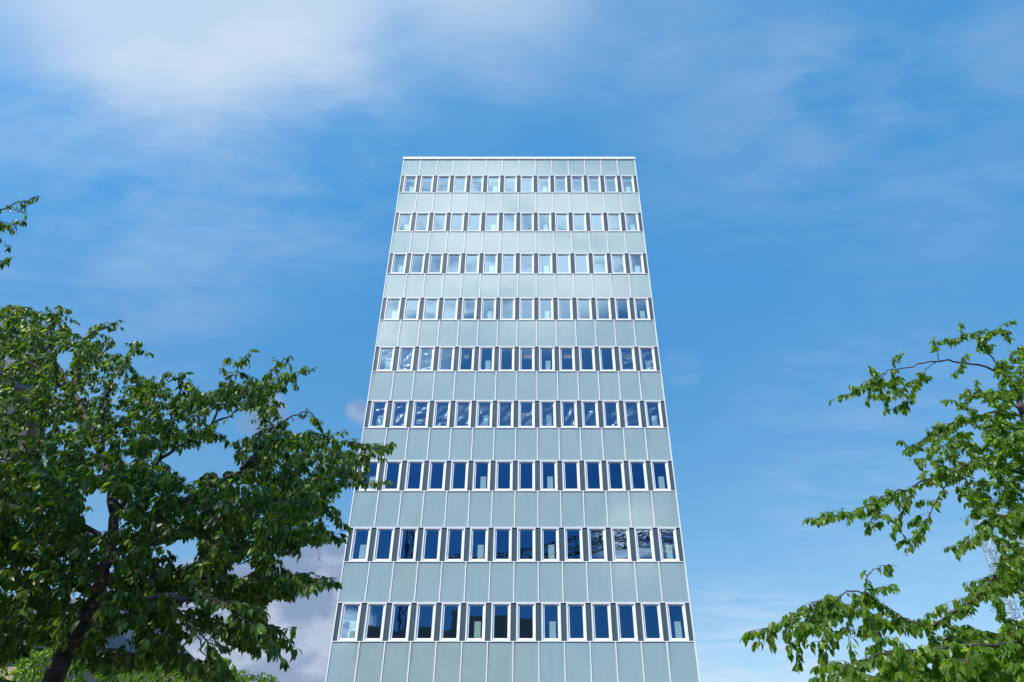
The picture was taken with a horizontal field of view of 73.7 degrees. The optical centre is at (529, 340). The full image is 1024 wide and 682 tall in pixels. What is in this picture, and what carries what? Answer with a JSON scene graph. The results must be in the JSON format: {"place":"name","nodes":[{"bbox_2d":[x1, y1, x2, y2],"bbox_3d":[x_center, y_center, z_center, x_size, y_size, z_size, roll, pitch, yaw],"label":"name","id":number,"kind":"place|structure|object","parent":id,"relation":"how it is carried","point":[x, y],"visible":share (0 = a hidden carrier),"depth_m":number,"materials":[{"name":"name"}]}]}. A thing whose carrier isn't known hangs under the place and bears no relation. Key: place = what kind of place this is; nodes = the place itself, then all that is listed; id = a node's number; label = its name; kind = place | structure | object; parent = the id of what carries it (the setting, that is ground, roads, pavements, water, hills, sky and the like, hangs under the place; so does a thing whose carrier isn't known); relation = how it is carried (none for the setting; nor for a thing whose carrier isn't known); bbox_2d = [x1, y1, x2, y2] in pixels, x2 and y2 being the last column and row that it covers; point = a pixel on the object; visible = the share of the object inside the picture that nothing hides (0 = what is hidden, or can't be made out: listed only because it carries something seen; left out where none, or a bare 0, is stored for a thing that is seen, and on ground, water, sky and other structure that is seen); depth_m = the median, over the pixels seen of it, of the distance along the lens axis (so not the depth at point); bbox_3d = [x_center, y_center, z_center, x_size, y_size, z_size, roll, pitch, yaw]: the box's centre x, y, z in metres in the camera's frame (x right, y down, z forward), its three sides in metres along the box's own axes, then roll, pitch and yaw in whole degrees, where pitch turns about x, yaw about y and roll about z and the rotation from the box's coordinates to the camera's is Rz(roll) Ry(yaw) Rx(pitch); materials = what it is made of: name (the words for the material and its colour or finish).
{"place":"outdoors","nodes":[
{"label":"outdoors","id":0,"kind":"place"},
{"bbox_2d":[0,317,51,505],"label":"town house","id":1,"kind":"structure","parent":0,"point":[30,431],"depth_m":24.47,"materials":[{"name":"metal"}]},
{"bbox_2d":[0,599,212,681],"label":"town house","id":2,"kind":"structure","parent":0,"point":[117,642],"depth_m":31.82,"materials":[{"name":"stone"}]},
{"bbox_2d":[0,0,1023,681],"label":"sky","id":3,"kind":"structure","parent":0,"point":[828,189],"materials":[{"name":"blue"}]},
{"bbox_2d":[325,156,699,681],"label":"office tower","id":4,"kind":"structure","parent":0,"point":[520,522],"depth_m":34.99,"materials":[{"name":"white metal"}]},
{"bbox_2d":[337,603,361,640],"bbox_3d":[-7.881,12.316,29.925,0.854,1.583,0.115,0,-34,0],"label":"window","id":5,"kind":"structure","parent":4,"relation":"in","point":[344,605],"depth_m":29.92,"materials":[{"name":"white metal"}]},
{"bbox_2d":[349,528,371,560],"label":"window","id":6,"kind":"structure","parent":4,"relation":"in","point":[354,529],"depth_m":31.80,"materials":[{"name":"white metal"}]},
{"bbox_2d":[359,461,379,490],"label":"window","id":7,"kind":"structure","parent":4,"relation":"in","point":[378,466],"depth_m":33.69,"materials":[{"name":"white metal"}]},
{"bbox_2d":[363,603,386,640],"bbox_3d":[-6.778,12.316,29.925,0.854,1.583,0.115,0,-34,0],"label":"window","id":8,"kind":"structure","parent":4,"relation":"in","point":[365,638],"depth_m":29.91,"materials":[{"name":"white metal"}]},
{"bbox_2d":[368,401,387,427],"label":"window","id":9,"kind":"structure","parent":4,"relation":"in","point":[373,402],"depth_m":35.56,"materials":[{"name":"white metal"}]},
{"bbox_2d":[373,528,394,560],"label":"window","id":10,"kind":"structure","parent":4,"relation":"in","point":[378,529],"depth_m":31.81,"materials":[{"name":"white metal"}]},
{"bbox_2d":[376,347,394,370],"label":"window","id":11,"kind":"structure","parent":4,"relation":"in","point":[380,350],"depth_m":37.48,"materials":[{"name":"white metal"}]},
{"bbox_2d":[382,461,402,490],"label":"window","id":12,"kind":"structure","parent":4,"relation":"in","point":[386,463],"depth_m":33.69,"materials":[{"name":"white metal"}]},
{"bbox_2d":[384,298,401,319],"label":"window","id":13,"kind":"structure","parent":4,"relation":"in","point":[387,302],"depth_m":39.36,"materials":[{"name":"white metal"}]},
{"bbox_2d":[391,253,406,272],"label":"window","id":14,"kind":"structure","parent":4,"relation":"in","point":[394,254],"depth_m":41.34,"materials":[{"name":"white metal"}]},
{"bbox_2d":[390,401,408,427],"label":"window","id":15,"kind":"structure","parent":4,"relation":"in","point":[393,405],"depth_m":35.56,"materials":[{"name":"white metal"}]},
{"bbox_2d":[388,603,411,640],"bbox_3d":[-5.674,12.316,29.925,0.854,1.583,0.115,0,-34,0],"label":"window","id":16,"kind":"structure","parent":4,"relation":"in","point":[390,638],"depth_m":29.91,"materials":[{"name":"white metal"}]},
{"bbox_2d":[397,347,414,370],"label":"window","id":17,"kind":"structure","parent":4,"relation":"in","point":[400,349],"depth_m":37.49,"materials":[{"name":"white metal"}]},
{"bbox_2d":[397,528,418,560],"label":"window","id":18,"kind":"structure","parent":4,"relation":"in","point":[401,529],"depth_m":31.81,"materials":[{"name":"white metal"}]},
{"bbox_2d":[403,298,420,319],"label":"window","id":19,"kind":"structure","parent":4,"relation":"in","point":[406,302],"depth_m":39.37,"materials":[{"name":"white metal"}]},
{"bbox_2d":[404,461,424,490],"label":"window","id":20,"kind":"structure","parent":4,"relation":"in","point":[408,462],"depth_m":33.69,"materials":[{"name":"white metal"}]},
{"bbox_2d":[409,253,425,272],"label":"window","id":21,"kind":"structure","parent":4,"relation":"in","point":[412,254],"depth_m":41.31,"materials":[{"name":"white metal"}]},
{"bbox_2d":[411,401,429,427],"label":"window","id":22,"kind":"structure","parent":4,"relation":"in","point":[428,402],"depth_m":35.56,"materials":[{"name":"white metal"}]},
{"bbox_2d":[414,213,429,230],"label":"window","id":23,"kind":"structure","parent":4,"relation":"in","point":[417,215],"depth_m":43.15,"materials":[{"name":"white metal"}]},
{"bbox_2d":[414,603,436,640],"bbox_3d":[-4.570,12.316,29.925,0.854,1.583,0.115,0,-34,0],"label":"window","id":24,"kind":"structure","parent":4,"relation":"in","point":[418,604],"depth_m":29.91,"materials":[{"name":"white metal"}]},
{"bbox_2d":[417,347,434,370],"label":"window","id":25,"kind":"structure","parent":4,"relation":"in","point":[420,349],"depth_m":37.48,"materials":[{"name":"white metal"}]},
{"bbox_2d":[421,528,441,560],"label":"window","id":26,"kind":"structure","parent":4,"relation":"in","point":[425,529],"depth_m":31.79,"materials":[{"name":"white metal"}]},
{"bbox_2d":[423,298,439,319],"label":"window","id":27,"kind":"structure","parent":4,"relation":"in","point":[425,302],"depth_m":39.38,"materials":[{"name":"white metal"}]},
{"bbox_2d":[428,253,443,272],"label":"window","id":28,"kind":"structure","parent":4,"relation":"in","point":[431,254],"depth_m":41.35,"materials":[{"name":"white metal"}]},
{"bbox_2d":[427,461,446,490],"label":"window","id":29,"kind":"structure","parent":4,"relation":"in","point":[430,462],"depth_m":33.67,"materials":[{"name":"white metal"}]},
{"bbox_2d":[432,401,450,427],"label":"window","id":30,"kind":"structure","parent":4,"relation":"in","point":[449,402],"depth_m":35.56,"materials":[{"name":"white metal"}]},
{"bbox_2d":[437,347,454,370],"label":"window","id":31,"kind":"structure","parent":4,"relation":"in","point":[440,348],"depth_m":37.50,"materials":[{"name":"white metal"}]},
{"bbox_2d":[439,603,460,640],"bbox_3d":[-3.467,12.316,29.925,0.854,1.583,0.115,0,-34,0],"label":"window","id":32,"kind":"structure","parent":4,"relation":"in","point":[443,604],"depth_m":29.91,"materials":[{"name":"white metal"}]},
{"bbox_2d":[442,298,458,319],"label":"window","id":33,"kind":"structure","parent":4,"relation":"in","point":[444,302],"depth_m":39.36,"materials":[{"name":"white metal"}]},
{"bbox_2d":[446,253,461,272],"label":"window","id":34,"kind":"structure","parent":4,"relation":"in","point":[449,254],"depth_m":41.35,"materials":[{"name":"white metal"}]},
{"bbox_2d":[445,528,464,560],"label":"window","id":35,"kind":"structure","parent":4,"relation":"in","point":[448,529],"depth_m":31.81,"materials":[{"name":"white metal"}]},
{"bbox_2d":[450,461,468,490],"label":"window","id":36,"kind":"structure","parent":4,"relation":"in","point":[467,462],"depth_m":33.67,"materials":[{"name":"white metal"}]},
{"bbox_2d":[454,401,471,427],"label":"window","id":37,"kind":"structure","parent":4,"relation":"in","point":[470,402],"depth_m":35.60,"materials":[{"name":"white metal"}]},
{"bbox_2d":[458,347,474,370],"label":"window","id":38,"kind":"structure","parent":4,"relation":"in","point":[460,348],"depth_m":37.50,"materials":[{"name":"white metal"}]},
{"bbox_2d":[461,298,476,319],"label":"window","id":39,"kind":"structure","parent":4,"relation":"in","point":[463,302],"depth_m":39.36,"materials":[{"name":"white metal"}]},
{"bbox_2d":[464,253,479,272],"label":"window","id":40,"kind":"structure","parent":4,"relation":"in","point":[467,254],"depth_m":41.40,"materials":[{"name":"white metal"}]},
{"bbox_2d":[465,603,485,640],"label":"window","id":41,"kind":"structure","parent":4,"relation":"in","point":[468,604],"depth_m":29.92,"materials":[{"name":"white metal"}]},
{"bbox_2d":[469,528,488,560],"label":"window","id":42,"kind":"structure","parent":4,"relation":"in","point":[471,529],"depth_m":31.81,"materials":[{"name":"white metal"}]},
{"bbox_2d":[472,461,490,490],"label":"window","id":43,"kind":"structure","parent":4,"relation":"in","point":[489,462],"depth_m":33.69,"materials":[{"name":"white metal"}]},
{"bbox_2d":[475,401,492,427],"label":"window","id":44,"kind":"structure","parent":4,"relation":"in","point":[491,402],"depth_m":35.63,"materials":[{"name":"white metal"}]},
{"bbox_2d":[478,347,494,370],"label":"window","id":45,"kind":"structure","parent":4,"relation":"in","point":[480,348],"depth_m":37.51,"materials":[{"name":"white metal"}]},
{"bbox_2d":[481,298,495,319],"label":"window","id":46,"kind":"structure","parent":4,"relation":"in","point":[482,303],"depth_m":39.40,"materials":[{"name":"white metal"}]},
{"bbox_2d":[483,253,497,272],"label":"window","id":47,"kind":"structure","parent":4,"relation":"in","point":[485,254],"depth_m":41.32,"materials":[{"name":"white metal"}]},
{"bbox_2d":[491,603,510,640],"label":"window","id":48,"kind":"structure","parent":4,"relation":"in","point":[493,604],"depth_m":29.91,"materials":[{"name":"white metal"}]},
{"bbox_2d":[493,528,511,560],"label":"window","id":49,"kind":"structure","parent":4,"relation":"in","point":[495,529],"depth_m":31.77,"materials":[{"name":"white metal"}]},
{"bbox_2d":[495,461,512,490],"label":"window","id":50,"kind":"structure","parent":4,"relation":"in","point":[511,462],"depth_m":33.66,"materials":[{"name":"white metal"}]},
{"bbox_2d":[497,401,513,427],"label":"window","id":51,"kind":"structure","parent":4,"relation":"in","point":[512,402],"depth_m":35.56,"materials":[{"name":"white metal"}]},
{"bbox_2d":[498,347,514,370],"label":"window","id":52,"kind":"structure","parent":4,"relation":"in","point":[500,348],"depth_m":37.54,"materials":[{"name":"white metal"}]},
{"bbox_2d":[500,298,514,319],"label":"window","id":53,"kind":"structure","parent":4,"relation":"in","point":[501,307],"depth_m":39.38,"materials":[{"name":"white metal"}]},
{"bbox_2d":[501,253,515,272],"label":"window","id":54,"kind":"structure","parent":4,"relation":"in","point":[503,254],"depth_m":41.34,"materials":[{"name":"white metal"}]},
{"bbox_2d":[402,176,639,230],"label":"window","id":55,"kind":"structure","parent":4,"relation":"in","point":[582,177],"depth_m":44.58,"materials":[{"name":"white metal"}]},
{"bbox_2d":[516,603,535,640],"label":"window","id":56,"kind":"structure","parent":4,"relation":"in","point":[517,604],"depth_m":29.92,"materials":[{"name":"white metal"}]},
{"bbox_2d":[517,528,534,560],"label":"window","id":57,"kind":"structure","parent":4,"relation":"in","point":[518,533],"depth_m":31.80,"materials":[{"name":"white metal"}]},
{"bbox_2d":[518,461,534,490],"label":"window","id":58,"kind":"structure","parent":4,"relation":"in","point":[519,462],"depth_m":33.71,"materials":[{"name":"white metal"}]},
{"bbox_2d":[518,401,534,427],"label":"window","id":59,"kind":"structure","parent":4,"relation":"in","point":[533,402],"depth_m":35.56,"materials":[{"name":"white metal"}]},
{"bbox_2d":[519,298,533,319],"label":"window","id":60,"kind":"structure","parent":4,"relation":"in","point":[520,308],"depth_m":39.36,"materials":[{"name":"white metal"}]},
{"bbox_2d":[519,347,534,370],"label":"window","id":61,"kind":"structure","parent":4,"relation":"in","point":[533,352],"depth_m":37.48,"materials":[{"name":"white metal"}]},
{"bbox_2d":[520,253,533,272],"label":"window","id":62,"kind":"structure","parent":4,"relation":"in","point":[521,254],"depth_m":41.36,"materials":[{"name":"white metal"}]},
{"bbox_2d":[538,253,552,272],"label":"window","id":63,"kind":"structure","parent":4,"relation":"in","point":[539,254],"depth_m":41.34,"materials":[{"name":"white metal"}]},
{"bbox_2d":[539,298,553,319],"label":"window","id":64,"kind":"structure","parent":4,"relation":"in","point":[552,311],"depth_m":39.34,"materials":[{"name":"white metal"}]},
{"bbox_2d":[539,347,554,370],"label":"window","id":65,"kind":"structure","parent":4,"relation":"in","point":[553,353],"depth_m":37.44,"materials":[{"name":"white metal"}]},
{"bbox_2d":[539,401,555,427],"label":"window","id":66,"kind":"structure","parent":4,"relation":"in","point":[540,402],"depth_m":35.61,"materials":[{"name":"white metal"}]},
{"bbox_2d":[540,461,557,490],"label":"window","id":67,"kind":"structure","parent":4,"relation":"in","point":[541,462],"depth_m":33.64,"materials":[{"name":"white metal"}]},
{"bbox_2d":[541,528,559,560],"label":"window","id":68,"kind":"structure","parent":4,"relation":"in","point":[557,529],"depth_m":31.80,"materials":[{"name":"white metal"}]},
{"bbox_2d":[541,603,560,640],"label":"window","id":69,"kind":"structure","parent":4,"relation":"in","point":[542,604],"depth_m":29.92,"materials":[{"name":"white metal"}]},
{"bbox_2d":[556,253,570,272],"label":"window","id":70,"kind":"structure","parent":4,"relation":"in","point":[557,254],"depth_m":41.34,"materials":[{"name":"white metal"}]},
{"bbox_2d":[557,298,572,319],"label":"window","id":71,"kind":"structure","parent":4,"relation":"in","point":[558,299],"depth_m":39.40,"materials":[{"name":"white metal"}]},
{"bbox_2d":[559,347,574,370],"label":"window","id":72,"kind":"structure","parent":4,"relation":"in","point":[573,353],"depth_m":37.47,"materials":[{"name":"white metal"}]},
{"bbox_2d":[560,401,577,427],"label":"window","id":73,"kind":"structure","parent":4,"relation":"in","point":[561,402],"depth_m":35.60,"materials":[{"name":"white metal"}]},
{"bbox_2d":[562,461,580,490],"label":"window","id":74,"kind":"structure","parent":4,"relation":"in","point":[563,462],"depth_m":33.70,"materials":[{"name":"white metal"}]},
{"bbox_2d":[564,528,583,560],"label":"window","id":75,"kind":"structure","parent":4,"relation":"in","point":[565,529],"depth_m":31.81,"materials":[{"name":"white metal"}]},
{"bbox_2d":[566,603,586,640],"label":"window","id":76,"kind":"structure","parent":4,"relation":"in","point":[567,604],"depth_m":29.92,"materials":[{"name":"white metal"}]},
{"bbox_2d":[574,253,589,272],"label":"window","id":77,"kind":"structure","parent":4,"relation":"in","point":[575,254],"depth_m":41.40,"materials":[{"name":"white metal"}]},
{"bbox_2d":[576,298,591,319],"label":"window","id":78,"kind":"structure","parent":4,"relation":"in","point":[577,299],"depth_m":39.40,"materials":[{"name":"white metal"}]},
{"bbox_2d":[579,347,595,370],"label":"window","id":79,"kind":"structure","parent":4,"relation":"in","point":[593,353],"depth_m":37.50,"materials":[{"name":"white metal"}]},
{"bbox_2d":[581,401,598,427],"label":"window","id":80,"kind":"structure","parent":4,"relation":"in","point":[582,402],"depth_m":35.53,"materials":[{"name":"white metal"}]},
{"bbox_2d":[584,461,602,490],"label":"window","id":81,"kind":"structure","parent":4,"relation":"in","point":[585,462],"depth_m":33.67,"materials":[{"name":"white metal"}]},
{"bbox_2d":[587,528,607,560],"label":"window","id":82,"kind":"structure","parent":4,"relation":"in","point":[588,529],"depth_m":31.80,"materials":[{"name":"white metal"}]},
{"bbox_2d":[592,253,607,272],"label":"window","id":83,"kind":"structure","parent":4,"relation":"in","point":[593,254],"depth_m":41.35,"materials":[{"name":"white metal"}]},
{"bbox_2d":[591,603,612,640],"bbox_3d":[3.155,12.316,29.925,0.854,1.583,0.115,0,-34,0],"label":"window","id":84,"kind":"structure","parent":4,"relation":"in","point":[592,604],"depth_m":29.92,"materials":[{"name":"white metal"}]},
{"bbox_2d":[595,298,611,319],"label":"window","id":85,"kind":"structure","parent":4,"relation":"in","point":[596,299],"depth_m":39.40,"materials":[{"name":"white metal"}]},
{"bbox_2d":[599,347,615,370],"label":"window","id":86,"kind":"structure","parent":4,"relation":"in","point":[613,353],"depth_m":37.50,"materials":[{"name":"white metal"}]},
{"bbox_2d":[602,401,620,427],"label":"window","id":87,"kind":"structure","parent":4,"relation":"in","point":[603,402],"depth_m":35.56,"materials":[{"name":"white metal"}]},
{"bbox_2d":[606,461,625,490],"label":"window","id":88,"kind":"structure","parent":4,"relation":"in","point":[607,462],"depth_m":33.66,"materials":[{"name":"white metal"}]},
{"bbox_2d":[610,253,625,272],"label":"window","id":89,"kind":"structure","parent":4,"relation":"in","point":[612,254],"depth_m":41.35,"materials":[{"name":"white metal"}]},
{"bbox_2d":[611,528,631,560],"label":"window","id":90,"kind":"structure","parent":4,"relation":"in","point":[612,529],"depth_m":31.81,"materials":[{"name":"white metal"}]},
{"bbox_2d":[614,298,630,319],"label":"window","id":91,"kind":"structure","parent":4,"relation":"in","point":[615,299],"depth_m":39.40,"materials":[{"name":"white metal"}]},
{"bbox_2d":[616,603,637,640],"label":"window","id":92,"kind":"structure","parent":4,"relation":"in","point":[617,604],"depth_m":29.91,"materials":[{"name":"white metal"}]},
{"bbox_2d":[618,347,635,370],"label":"window","id":93,"kind":"structure","parent":4,"relation":"in","point":[633,353],"depth_m":37.48,"materials":[{"name":"white metal"}]},
{"bbox_2d":[623,401,641,427],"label":"window","id":94,"kind":"structure","parent":4,"relation":"in","point":[624,402],"depth_m":35.56,"materials":[{"name":"white metal"}]},
{"bbox_2d":[629,253,644,272],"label":"window","id":95,"kind":"structure","parent":4,"relation":"in","point":[630,254],"depth_m":41.32,"materials":[{"name":"white metal"}]},
{"bbox_2d":[628,461,648,490],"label":"window","id":96,"kind":"structure","parent":4,"relation":"in","point":[629,462],"depth_m":33.69,"materials":[{"name":"white metal"}]},
{"bbox_2d":[633,298,650,319],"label":"window","id":97,"kind":"structure","parent":4,"relation":"in","point":[634,299],"depth_m":39.40,"materials":[{"name":"white metal"}]},
{"bbox_2d":[634,528,655,560],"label":"window","id":98,"kind":"structure","parent":4,"relation":"in","point":[635,529],"depth_m":31.81,"materials":[{"name":"white metal"}]},
{"bbox_2d":[638,347,656,370],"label":"window","id":99,"kind":"structure","parent":4,"relation":"in","point":[652,348],"depth_m":37.50,"materials":[{"name":"white metal"}]},
{"bbox_2d":[641,603,663,640],"bbox_3d":[5.362,12.316,29.925,0.854,1.583,0.115,0,-34,0],"label":"window","id":100,"kind":"structure","parent":4,"relation":"in","point":[661,638],"depth_m":29.89,"materials":[{"name":"white metal"}]},
{"bbox_2d":[644,401,663,427],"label":"window","id":101,"kind":"structure","parent":4,"relation":"in","point":[645,402],"depth_m":35.56,"materials":[{"name":"white metal"}]},
{"bbox_2d":[650,461,670,490],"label":"window","id":102,"kind":"structure","parent":4,"relation":"in","point":[666,462],"depth_m":33.67,"materials":[{"name":"white metal"}]},
{"bbox_2d":[657,528,679,560],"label":"window","id":103,"kind":"structure","parent":4,"relation":"in","point":[674,529],"depth_m":31.80,"materials":[{"name":"white metal"}]},
{"bbox_2d":[665,603,688,640],"bbox_3d":[6.466,12.316,29.925,0.854,1.583,0.115,0,-34,0],"label":"window","id":104,"kind":"structure","parent":4,"relation":"in","point":[686,638],"depth_m":29.91,"materials":[{"name":"white metal"}]},
{"label":"ground","id":105,"kind":"structure","parent":0,"visible":0},
{"bbox_2d":[0,196,40,270],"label":"cherry tree","id":106,"kind":"object","parent":105,"relation":"on","point":[3,227],"visible":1,"depth_m":6.95,"materials":[{"name":"green plant"}]},
{"bbox_2d":[0,646,278,681],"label":"cherry tree","id":107,"kind":"object","parent":105,"relation":"on","point":[32,674],"visible":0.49,"depth_m":11.04,"materials":[{"name":"green plant"}]},
{"bbox_2d":[0,304,396,681],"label":"cherry tree","id":108,"kind":"object","parent":105,"relation":"on","point":[153,601],"visible":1,"depth_m":5.56,"materials":[{"name":"green plant"}]},
{"bbox_2d":[739,318,1023,681],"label":"cherry tree","id":109,"kind":"object","parent":105,"relation":"on","point":[986,656],"visible":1,"depth_m":6.64,"materials":[{"name":"green plant"}]},
{"bbox_2d":[972,516,1023,627],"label":"lattice mast","id":110,"kind":"object","parent":105,"relation":"on","point":[1009,602],"visible":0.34,"depth_m":43.32,"materials":[{"name":"metal"}]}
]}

